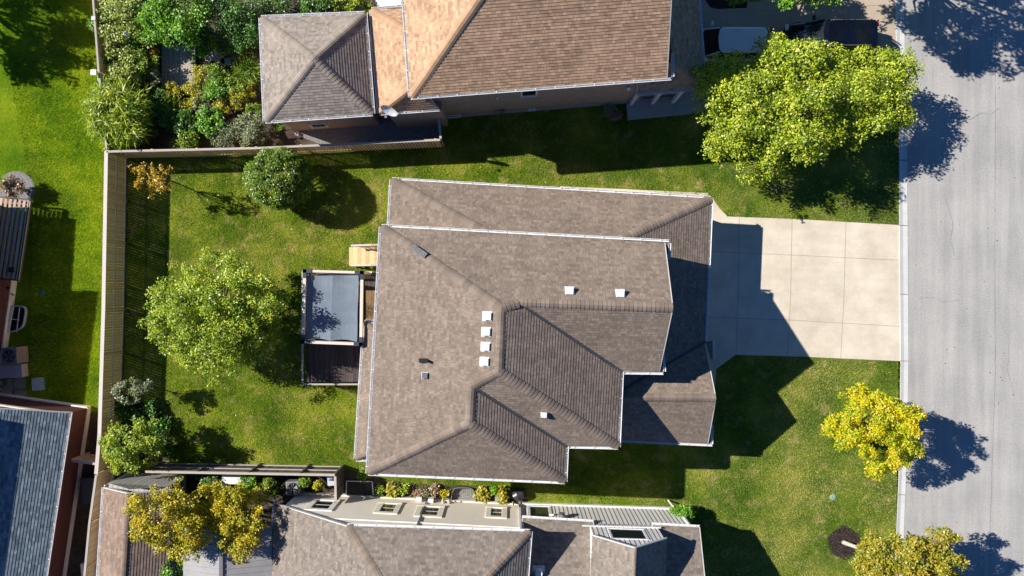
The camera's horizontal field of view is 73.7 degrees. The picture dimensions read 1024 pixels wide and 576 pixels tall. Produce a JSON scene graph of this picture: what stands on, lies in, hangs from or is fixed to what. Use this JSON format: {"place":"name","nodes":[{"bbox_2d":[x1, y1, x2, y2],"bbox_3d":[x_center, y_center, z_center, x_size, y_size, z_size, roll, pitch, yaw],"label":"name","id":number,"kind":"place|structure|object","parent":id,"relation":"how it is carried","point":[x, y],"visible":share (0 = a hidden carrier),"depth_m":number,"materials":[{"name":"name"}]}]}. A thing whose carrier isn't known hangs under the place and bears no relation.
{"place":"outdoors","nodes":[
{"label":"outdoors","id":0,"kind":"place"},
{"bbox_2d":[0,0,124,465],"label":"neighbour lawn","id":1,"kind":"structure","parent":0,"point":[12,154],"depth_m":39.00,"materials":[{"name":"plant"}]},
{"bbox_2d":[0,217,16,389],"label":"red brick bungalow","id":2,"kind":"object","parent":1,"relation":"on","point":[7,292],"visible":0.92,"depth_m":38.55,"materials":[{"name":"brown"}]},
{"bbox_2d":[0,363,28,378],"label":"utility cabinet","id":3,"kind":"object","parent":1,"relation":"on","point":[13,370],"visible":0.99,"depth_m":38.45,"materials":[{"name":"metal"}]},
{"bbox_2d":[2,346,28,363],"bbox_3d":[-28.001,3.778,38.465,0.840,0.971,0.920,-3,90,0],"label":"air conditioner","id":4,"kind":"object","parent":1,"relation":"on","point":[15,355],"visible":1,"depth_m":38.03,"materials":[{"name":"beige metal"}]},
{"bbox_2d":[0,196,31,281],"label":"pergola","id":5,"kind":"structure","parent":1,"relation":"on","point":[23,243],"depth_m":37.86,"materials":[{"name":"brown wood"}]},
{"bbox_2d":[0,171,34,209],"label":"gravel bed","id":6,"kind":"object","parent":1,"relation":"on","point":[29,186],"visible":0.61,"depth_m":38.99,"materials":[{"name":"gravel"}]},
{"bbox_2d":[0,173,27,201],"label":"shrub","id":7,"kind":"object","parent":6,"relation":"on","point":[14,183],"visible":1,"depth_m":38.00,"materials":[{"name":"brown plant"}]},
{"bbox_2d":[7,305,27,332],"bbox_3d":[-28.187,1.823,38.862,0.950,0.275,1.710,10,90,0],"label":"window well","id":8,"kind":"object","parent":1,"relation":"on","point":[17,318],"depth_m":38.97,"materials":[{"name":"white metal"}]},
{"bbox_2d":[0,393,90,575],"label":"slate roof house","id":9,"kind":"structure","parent":1,"relation":"on","point":[42,443],"depth_m":36.32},
{"bbox_2d":[66,413,107,575],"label":"alley soil","id":10,"kind":"structure","parent":0,"point":[78,548],"depth_m":38.99,"materials":[{"name":"soil"}]},
{"bbox_2d":[71,452,103,464],"bbox_3d":[-23.427,9.540,38.191,1.503,1.618,0.155,7,90,0],"label":"board fence","id":11,"kind":"object","parent":10,"relation":"on","point":[87,458],"visible":0.66,"depth_m":37.90,"materials":[{"name":"brown wood"}]},
{"bbox_2d":[80,474,106,503],"bbox_3d":[-23.613,11.334,38.550,0.997,0.900,1.496,-6,90,0],"label":"storage bin","id":12,"kind":"object","parent":10,"relation":"on","point":[86,484],"visible":0.49,"depth_m":38.10,"materials":[{"name":"plastic"}]},
{"bbox_2d":[101,0,439,153],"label":"garden soil","id":13,"kind":"structure","parent":0,"point":[162,139],"depth_m":38.99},
{"bbox_2d":[92,0,124,155],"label":"board fence","id":14,"kind":"object","parent":13,"relation":"on","point":[100,61],"visible":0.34,"depth_m":37.32,"materials":[{"name":"wood"}]},
{"bbox_2d":[76,69,158,151],"bbox_3d":[-21.360,-9.585,37.476,4.226,3.155,4.296,25,90,0],"label":"shrub","id":15,"kind":"object","parent":13,"relation":"on","point":[127,119],"visible":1,"depth_m":36.73,"materials":[{"name":"green plant"}]},
{"bbox_2d":[100,131,136,156],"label":"shrub","id":16,"kind":"object","parent":13,"relation":"on","point":[117,145],"visible":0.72,"depth_m":37.36,"materials":[{"name":"green plant"}]},
{"bbox_2d":[100,33,138,67],"bbox_3d":[-21.822,-13.104,38.066,2.333,1.976,2.088,0,90,0],"label":"shrub","id":17,"kind":"object","parent":13,"relation":"on","point":[114,52],"visible":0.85,"depth_m":37.56,"materials":[{"name":"green plant"}]},
{"bbox_2d":[93,0,150,46],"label":"shrub","id":18,"kind":"object","parent":13,"relation":"on","point":[112,10],"visible":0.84,"depth_m":37.20,"materials":[{"name":"green plant"}]},
{"bbox_2d":[104,48,147,90],"bbox_3d":[-21.424,-12.099,38.008,2.430,2.094,2.564,0,90,0],"label":"shrub","id":19,"kind":"object","parent":13,"relation":"on","point":[127,70],"visible":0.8,"depth_m":37.55,"materials":[{"name":"green plant"}]},
{"bbox_2d":[125,24,153,59],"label":"shrub","id":20,"kind":"object","parent":13,"relation":"on","point":[133,45],"visible":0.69,"depth_m":37.57,"materials":[{"name":"green plant"}]},
{"bbox_2d":[130,53,159,74],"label":"shrub","id":21,"kind":"object","parent":13,"relation":"on","point":[145,66],"visible":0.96,"depth_m":37.73,"materials":[{"name":"green plant"}]},
{"bbox_2d":[134,4,178,44],"bbox_3d":[-19.098,-14.536,37.536,2.660,3.033,2.771,0,90,0],"label":"shrub","id":22,"kind":"object","parent":13,"relation":"on","point":[150,35],"visible":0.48,"depth_m":36.66,"materials":[{"name":"green plant"}]},
{"bbox_2d":[141,98,177,138],"bbox_3d":[-19.924,-9.458,38.163,2.778,1.784,2.326,0,90,0],"label":"shrub","id":23,"kind":"object","parent":13,"relation":"on","point":[164,121],"visible":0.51,"depth_m":37.75,"materials":[{"name":"green plant"}]},
{"bbox_2d":[158,95,183,120],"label":"shrub","id":24,"kind":"object","parent":13,"relation":"on","point":[167,103],"visible":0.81,"depth_m":38.02,"materials":[{"name":"green plant"}]},
{"bbox_2d":[137,0,209,51],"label":"shrub","id":25,"kind":"object","parent":13,"relation":"on","point":[179,26],"visible":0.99,"depth_m":36.08,"materials":[{"name":"green plant"}]},
{"bbox_2d":[162,45,195,87],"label":"garden boardwalk","id":26,"kind":"structure","parent":13,"relation":"on","point":[177,65],"depth_m":38.80,"materials":[{"name":"wood"}]},
{"bbox_2d":[169,107,199,141],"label":"shrub","id":27,"kind":"object","parent":13,"relation":"on","point":[185,119],"visible":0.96,"depth_m":37.82,"materials":[{"name":"green plant"}]},
{"bbox_2d":[169,127,199,154],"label":"shrub","id":28,"kind":"object","parent":13,"relation":"on","point":[192,140],"visible":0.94,"depth_m":37.87,"materials":[{"name":"green plant"}]},
{"bbox_2d":[178,81,204,109],"bbox_3d":[-17.958,-10.684,38.411,1.564,1.288,1.608,25,90,0],"label":"goldenrod","id":29,"kind":"object","parent":13,"relation":"on","point":[185,88],"visible":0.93,"depth_m":38.11,"materials":[{"name":"yellow plant"}]},
{"bbox_2d":[178,13,213,49],"bbox_3d":[-17.550,-14.182,38.034,1.745,2.040,1.841,30,90,0],"label":"shrub","id":30,"kind":"object","parent":13,"relation":"on","point":[205,32],"visible":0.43,"depth_m":37.65,"materials":[{"name":"green plant"}]},
{"bbox_2d":[186,36,210,61],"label":"shrub","id":31,"kind":"object","parent":13,"relation":"on","point":[203,51],"visible":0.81,"depth_m":37.89,"materials":[{"name":"green plant"}]},
{"bbox_2d":[190,105,225,138],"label":"shrub","id":32,"kind":"object","parent":13,"relation":"on","point":[202,116],"visible":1,"depth_m":37.75,"materials":[{"name":"green plant"}]},
{"bbox_2d":[200,76,229,101],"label":"shrub","id":33,"kind":"object","parent":13,"relation":"on","point":[222,90],"visible":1,"depth_m":37.95,"materials":[{"name":"green plant"}]},
{"bbox_2d":[192,0,240,33],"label":"shrub","id":34,"kind":"object","parent":13,"relation":"on","point":[211,10],"visible":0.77,"depth_m":36.63,"materials":[{"name":"green plant"}]},
{"bbox_2d":[206,29,227,57],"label":"shrub","id":35,"kind":"object","parent":13,"relation":"on","point":[212,41],"visible":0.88,"depth_m":37.83,"materials":[{"name":"green plant"}]},
{"bbox_2d":[204,61,230,86],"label":"shrub","id":36,"kind":"object","parent":13,"relation":"on","point":[216,73],"visible":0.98,"depth_m":37.95,"materials":[{"name":"green plant"}]},
{"bbox_2d":[208,114,239,147],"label":"shrub","id":37,"kind":"object","parent":13,"relation":"on","point":[231,130],"visible":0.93,"depth_m":37.92,"materials":[{"name":"green plant"}]},
{"bbox_2d":[222,73,247,97],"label":"shrub","id":38,"kind":"object","parent":13,"relation":"on","point":[232,88],"visible":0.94,"depth_m":37.95,"materials":[{"name":"green plant"}]},
{"bbox_2d":[212,0,264,54],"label":"shrub","id":39,"kind":"object","parent":13,"relation":"on","point":[251,27],"visible":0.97,"depth_m":36.83,"materials":[{"name":"green plant"}]},
{"bbox_2d":[228,85,250,111],"bbox_3d":[-15.235,-10.649,38.403,1.210,1.304,1.621,0,90,0],"label":"goldenrod","id":40,"kind":"object","parent":13,"relation":"on","point":[243,93],"visible":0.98,"depth_m":38.09,"materials":[{"name":"yellow plant"}]},
{"bbox_2d":[221,20,259,67],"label":"ornamental grass","id":41,"kind":"object","parent":13,"relation":"on","point":[253,45],"depth_m":38.00,"materials":[{"name":"green plant"}]},
{"bbox_2d":[227,48,260,91],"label":"ornamental grass","id":42,"kind":"object","parent":13,"relation":"on","point":[249,71],"depth_m":37.93,"materials":[{"name":"green plant"}]},
{"bbox_2d":[232,111,270,146],"bbox_3d":[-14.510,-8.872,38.215,2.025,1.679,2.012,-17,90,0],"label":"shrub","id":43,"kind":"object","parent":13,"relation":"on","point":[251,132],"visible":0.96,"depth_m":37.85,"materials":[{"name":"green plant"}]},
{"bbox_2d":[254,0,296,15],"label":"shrub","id":44,"kind":"object","parent":13,"relation":"on","point":[279,4],"visible":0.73,"depth_m":37.45,"materials":[{"name":"green plant"}]},
{"bbox_2d":[294,0,335,13],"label":"shrub","id":45,"kind":"object","parent":13,"relation":"on","point":[306,9],"visible":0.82,"depth_m":37.61,"materials":[{"name":"green plant"}]},
{"bbox_2d":[258,11,379,130],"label":"garden pavilion","id":46,"kind":"structure","parent":13,"relation":"on","point":[317,71],"depth_m":34.82,"materials":[{"name":"grey"}]},
{"bbox_2d":[331,0,363,11],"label":"shrub","id":47,"kind":"object","parent":13,"relation":"on","point":[353,5],"visible":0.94,"depth_m":37.71,"materials":[{"name":"green plant"}]},
{"bbox_2d":[283,116,438,143],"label":"side gravel","id":48,"kind":"structure","parent":13,"relation":"on","point":[387,129],"depth_m":38.99,"materials":[{"name":"gravel"}]},
{"bbox_2d":[116,62,898,524],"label":"ground","id":49,"kind":"structure","parent":0,"point":[582,460],"depth_m":39.00,"materials":[{"name":"plant"}]},
{"bbox_2d":[94,151,127,474],"bbox_3d":[-22.265,1.344,38.041,0.318,1.918,17.657,2,90,0],"label":"board fence","id":50,"kind":"object","parent":49,"relation":"on","point":[115,197],"visible":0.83,"depth_m":37.86,"materials":[{"name":"wood"}]},
{"bbox_2d":[111,376,153,404],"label":"shrub","id":51,"kind":"object","parent":49,"relation":"on","point":[119,387],"visible":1,"depth_m":36.77,"materials":[{"name":"green plant"}]},
{"bbox_2d":[115,402,175,462],"bbox_3d":[-21.100,8.287,38.990,3.809,0.001,3.656,0,90,0],"label":"corner bed","id":52,"kind":"object","parent":49,"relation":"on","point":[144,456],"visible":0.25,"depth_m":38.99,"materials":[{"name":"soil"}]},
{"bbox_2d":[117,405,140,426],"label":"border plant","id":53,"kind":"object","parent":52,"relation":"on","point":[127,414],"visible":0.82,"depth_m":38.48,"materials":[{"name":"green plant"}]},
{"bbox_2d":[97,414,170,475],"bbox_3d":[-20.415,8.534,37.157,3.786,3.818,3.426,0,90,0],"label":"young tree","id":54,"kind":"object","parent":52,"relation":"on","point":[112,449],"visible":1,"depth_m":36.21,"materials":[{"name":"green plant"}]},
{"bbox_2d":[139,397,160,419],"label":"border plant","id":55,"kind":"object","parent":52,"relation":"on","point":[149,406],"visible":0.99,"depth_m":38.50,"materials":[{"name":"green plant"}]},
{"bbox_2d":[148,415,171,437],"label":"border plant","id":56,"kind":"object","parent":52,"relation":"on","point":[162,427],"visible":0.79,"depth_m":38.52,"materials":[{"name":"green plant"}]},
{"bbox_2d":[159,436,178,459],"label":"border plant","id":57,"kind":"object","parent":52,"relation":"on","point":[170,450],"visible":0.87,"depth_m":38.51,"materials":[{"name":"green plant"}]},
{"bbox_2d":[127,161,174,198],"bbox_3d":[-19.254,-5.753,37.332,2.491,3.442,1.963,0,90,0],"label":"young tree","id":58,"kind":"object","parent":49,"relation":"on","point":[158,179],"visible":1,"depth_m":36.43,"materials":[{"name":"orange plant"}]},
{"bbox_2d":[136,246,290,386],"bbox_3d":[-15.441,1.424,36.073,7.913,6.002,7.035,-31,90,0],"label":"maple tree","id":59,"kind":"object","parent":49,"relation":"on","point":[230,336],"visible":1,"depth_m":34.74,"materials":[{"name":"green plant"}]},
{"bbox_2d":[145,461,343,475],"bbox_3d":[-14.777,10.058,38.041,10.390,1.918,0.155,1,90,0],"label":"board fence","id":60,"kind":"object","parent":49,"relation":"on","point":[243,469],"visible":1,"depth_m":37.89,"materials":[{"name":"grey wood"}]},
{"bbox_2d":[106,138,443,157],"bbox_3d":[-12.963,-7.700,38.041,18.230,1.918,0.259,-2,90,0],"label":"board fence","id":61,"kind":"object","parent":49,"relation":"on","point":[206,152],"visible":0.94,"depth_m":37.72,"materials":[{"name":"wood"}]},
{"bbox_2d":[242,146,314,210],"bbox_3d":[-12.704,-5.994,37.314,3.829,3.500,3.605,0,90,0],"label":"topiary bush","id":62,"kind":"object","parent":49,"relation":"on","point":[300,192],"visible":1,"depth_m":36.41,"materials":[{"name":"green plant"}]},
{"bbox_2d":[109,469,527,575],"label":"bed","id":63,"kind":"object","parent":49,"relation":"on","point":[193,481],"visible":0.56,"depth_m":38.99,"materials":[{"name":"soil"}]},
{"bbox_2d":[83,469,114,575],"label":"board fence","id":64,"kind":"object","parent":63,"relation":"on","point":[100,482],"visible":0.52,"depth_m":37.53,"materials":[{"name":"wood"}]},
{"bbox_2d":[96,468,186,575],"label":"garden shed","id":65,"kind":"structure","parent":63,"relation":"on","point":[119,553],"depth_m":36.48,"materials":[{"name":"brown"}]},
{"bbox_2d":[122,476,212,564],"bbox_3d":[-17.442,12.038,36.272,3.898,5.624,4.455,-9,90,0],"label":"golden tree","id":66,"kind":"object","parent":63,"relation":"on","point":[176,505],"visible":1,"depth_m":34.46,"materials":[{"name":"yellow plant"}]},
{"bbox_2d":[159,553,182,575],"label":"yard shrub","id":67,"kind":"object","parent":63,"relation":"on","point":[168,570],"visible":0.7,"depth_m":36.81,"materials":[{"name":"green plant"}]},
{"bbox_2d":[183,514,271,575],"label":"metal gazebo","id":68,"kind":"object","parent":63,"relation":"on","point":[213,561],"visible":0.59,"depth_m":36.19,"materials":[{"name":"metal"}]},
{"bbox_2d":[222,474,246,483],"bbox_3d":[-15.528,10.670,38.575,1.430,0.850,0.644,0,90,0],"label":"white table","id":69,"kind":"object","parent":63,"relation":"on","point":[229,478],"visible":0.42,"depth_m":38.15,"materials":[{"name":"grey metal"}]},
{"bbox_2d":[198,479,271,565],"bbox_3d":[-14.242,11.982,36.837,3.549,4.450,4.616,-23,90,0],"label":"golden tree","id":70,"kind":"object","parent":63,"relation":"on","point":[221,502],"visible":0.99,"depth_m":35.34,"materials":[{"name":"yellow plant"}]},
{"bbox_2d":[239,475,263,492],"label":"yard shrub","id":71,"kind":"object","parent":63,"relation":"on","point":[253,484],"visible":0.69,"depth_m":38.02,"materials":[{"name":"green plant"}]},
{"bbox_2d":[259,477,283,499],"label":"yard shrub","id":72,"kind":"object","parent":63,"relation":"on","point":[269,482],"visible":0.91,"depth_m":37.91,"materials":[{"name":"green plant"}]},
{"bbox_2d":[286,478,303,495],"bbox_3d":[-12.248,11.213,38.515,0.800,0.870,0.800,-4,90,0],"label":"air conditioner","id":73,"kind":"object","parent":63,"relation":"on","point":[293,487],"visible":0.95,"depth_m":38.15,"materials":[{"name":"black metal"}]},
{"bbox_2d":[334,467,343,501],"bbox_3d":[-9.610,10.924,38.041,0.155,1.918,1.461,-1,90,0],"label":"board fence","id":74,"kind":"object","parent":63,"relation":"on","point":[339,485],"visible":0.96,"depth_m":37.83,"materials":[{"name":"grey wood"}]},
{"bbox_2d":[346,481,373,495],"bbox_3d":[-8.681,11.458,38.910,1.705,0.180,0.985,0,90,0],"label":"window well","id":75,"kind":"object","parent":63,"relation":"on","point":[358,488],"depth_m":38.88,"materials":[{"name":"metal"}]},
{"bbox_2d":[450,486,475,501],"bbox_3d":[-2.757,11.717,38.847,1.481,0.305,0.828,0,90,0],"label":"window well","id":76,"kind":"object","parent":63,"relation":"on","point":[458,493],"depth_m":38.97,"materials":[{"name":"grey metal"}]},
{"bbox_2d":[472,485,491,503],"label":"bedding plant","id":77,"kind":"object","parent":63,"relation":"on","point":[482,494],"visible":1,"depth_m":38.61,"materials":[{"name":"yellow plant"}]},
{"bbox_2d":[302,270,375,384],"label":"wooden deck","id":78,"kind":"structure","parent":49,"relation":"on","point":[345,361],"depth_m":37.85,"materials":[{"name":"brown wood"}]},
{"bbox_2d":[301,269,370,345],"bbox_3d":[-9.425,1.022,36.800,3.299,2.100,4.027,0,90,0],"label":"cloth pergola","id":79,"kind":"object","parent":78,"relation":"on","point":[329,307],"visible":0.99,"depth_m":36.02,"materials":[{"name":"fabric"}]},
{"bbox_2d":[349,244,377,266],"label":"deck stairs","id":80,"kind":"structure","parent":49,"relation":"on","point":[362,254],"depth_m":38.19,"materials":[{"name":"beige wood"}]},
{"bbox_2d":[271,492,704,575],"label":"stucco house","id":81,"kind":"structure","parent":49,"relation":"on","point":[318,534],"depth_m":34.84,"materials":[{"name":"paint"}]},
{"bbox_2d":[304,498,340,510],"bbox_3d":[-10.261,11.736,37.003,1.470,1.870,0.080,3,90,0],"label":"window","id":82,"kind":"structure","parent":81,"relation":"in","point":[317,504],"depth_m":36.95,"materials":[{"name":"white glass"}]},
{"bbox_2d":[373,501,402,514],"bbox_3d":[-6.708,11.914,37.016,1.270,1.870,0.080,3,90,0],"label":"window","id":83,"kind":"structure","parent":81,"relation":"in","point":[384,507],"depth_m":36.99,"materials":[{"name":"white glass"}]},
{"bbox_2d":[414,504,444,517],"bbox_3d":[-4.430,12.027,36.834,1.470,1.870,0.080,3,90,0],"label":"window","id":84,"kind":"structure","parent":81,"relation":"in","point":[434,511],"depth_m":36.81,"materials":[{"name":"white glass"}]},
{"bbox_2d":[485,505,506,518],"bbox_3d":[-0.841,12.207,37.204,1.140,1.870,0.080,3,90,0],"label":"window","id":85,"kind":"structure","parent":81,"relation":"in","point":[500,512],"depth_m":37.17,"materials":[{"name":"white glass"}]},
{"bbox_2d":[527,505,552,516],"bbox_3d":[1.524,12.320,37.500,1.330,2.280,0.060,2,90,0],"label":"window","id":86,"kind":"structure","parent":81,"relation":"in","point":[533,510],"depth_m":37.80,"materials":[{"name":"white glass"}]},
{"bbox_2d":[607,527,649,539],"bbox_3d":[5.881,12.472,34.650,1.900,1.500,0.060,2,90,0],"label":"window","id":87,"kind":"structure","parent":81,"relation":"in","point":[615,533],"depth_m":34.65,"materials":[{"name":"white glass"}]},
{"bbox_2d":[124,151,892,574],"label":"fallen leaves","id":88,"kind":"object","parent":49,"relation":"on","point":[348,391],"visible":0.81,"depth_m":38.98,"materials":[{"name":"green plant"}]},
{"bbox_2d":[369,0,706,127],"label":"tan house","id":89,"kind":"structure","parent":49,"relation":"on","point":[444,61],"depth_m":32.51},
{"bbox_2d":[668,504,694,522],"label":"boxwood","id":90,"kind":"object","parent":49,"relation":"on","point":[685,510],"visible":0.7,"depth_m":37.64,"materials":[{"name":"green plant"}]},
{"bbox_2d":[725,0,843,11],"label":"tree","id":91,"kind":"object","parent":49,"relation":"on","point":[792,2],"visible":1,"depth_m":36.27,"materials":[{"name":"green plant"}]},
{"bbox_2d":[895,0,907,575],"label":"kerb","id":92,"kind":"structure","parent":49,"relation":"on","point":[903,210],"depth_m":38.98,"materials":[{"name":"concrete"}]},
{"bbox_2d":[354,176,715,484],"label":"house","id":93,"kind":"structure","parent":0,"point":[522,333],"depth_m":32.87,"materials":[{"name":"beige"}]},
{"bbox_2d":[560,186,707,195],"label":"side path","id":94,"kind":"structure","parent":0,"point":[672,192],"depth_m":38.99,"materials":[{"name":"concrete"}]},
{"bbox_2d":[443,4,901,575],"bbox_3d":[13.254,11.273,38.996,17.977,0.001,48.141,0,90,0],"label":"front lawn","id":95,"kind":"structure","parent":0,"point":[736,467],"depth_m":39.00,"materials":[{"name":"plant"}]},
{"bbox_2d":[626,96,673,120],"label":"porch slab","id":96,"kind":"structure","parent":95,"relation":"on","point":[643,108],"depth_m":38.82,"materials":[{"name":"concrete"}]},
{"bbox_2d":[688,28,924,185],"bbox_3d":[15.222,-10.000,35.952,12.592,6.254,7.858,-21,90,0],"label":"shade tree","id":97,"kind":"object","parent":95,"relation":"on","point":[773,119],"visible":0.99,"depth_m":34.75,"materials":[{"name":"green plant"}]},
{"bbox_2d":[829,528,858,556],"bbox_3d":[18.950,14.532,38.986,1.796,0.001,1.648,0,90,0],"label":"mulch ring","id":98,"kind":"object","parent":95,"relation":"on","point":[847,536],"visible":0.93,"depth_m":38.99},
{"bbox_2d":[827,525,860,559],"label":"mulch chips","id":99,"kind":"object","parent":98,"relation":"on","point":[837,552],"visible":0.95,"depth_m":38.97,"materials":[{"name":"brown wood"}]},
{"bbox_2d":[842,525,969,575],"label":"street tree","id":100,"kind":"object","parent":98,"relation":"on","point":[876,559],"visible":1,"depth_m":34.59,"materials":[{"name":"yellow plant"}]},
{"bbox_2d":[821,381,927,480],"bbox_3d":[18.823,7.352,36.175,5.133,5.778,4.597,32,90,0],"label":"street tree","id":101,"kind":"object","parent":95,"relation":"on","point":[897,430],"visible":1,"depth_m":34.44,"materials":[{"name":"yellow plant"}]},
{"bbox_2d":[673,91,708,115],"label":"porch path","id":102,"kind":"structure","parent":0,"point":[683,104],"depth_m":38.99,"materials":[{"name":"concrete"}]},
{"bbox_2d":[688,193,899,388],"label":"driveway","id":103,"kind":"structure","parent":0,"point":[867,291],"depth_m":38.99,"materials":[{"name":"concrete"}]},
{"bbox_2d":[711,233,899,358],"bbox_3d":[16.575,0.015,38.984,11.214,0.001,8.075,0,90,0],"label":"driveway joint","id":104,"kind":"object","parent":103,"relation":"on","point":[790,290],"visible":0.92,"depth_m":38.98,"materials":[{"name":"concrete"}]},
{"bbox_2d":[701,0,896,64],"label":"neighbour driveway","id":105,"kind":"structure","parent":0,"point":[767,13],"depth_m":38.99,"materials":[{"name":"concrete"}]},
{"bbox_2d":[706,0,747,8],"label":"front flower bed","id":106,"kind":"object","parent":105,"relation":"on","point":[719,4],"visible":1,"depth_m":38.98,"materials":[{"name":"soil"}]},
{"bbox_2d":[703,21,772,63],"bbox_3d":[12.156,-13.650,38.250,4.742,1.500,2.360,0,90,0],"label":"parked car","id":107,"kind":"object","parent":105,"relation":"on","point":[722,40],"visible":0.38,"depth_m":37.51,"materials":[{"name":"white paint"}]},
{"bbox_2d":[783,15,878,58],"bbox_3d":[17.871,-13.924,38.081,5.142,1.839,2.480,0,90,0],"label":"parked van","id":108,"kind":"object","parent":105,"relation":"on","point":[850,34],"visible":0.6,"depth_m":37.24,"materials":[{"name":"black paint"}]},
{"bbox_2d":[904,0,1023,575],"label":"road","id":109,"kind":"structure","parent":0,"point":[971,171],"depth_m":38.99,"materials":[{"name":"asphalt"}]},
{"bbox_2d":[989,41,995,575],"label":"road seam","id":110,"kind":"object","parent":109,"relation":"on","point":[994,302],"visible":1,"depth_m":38.99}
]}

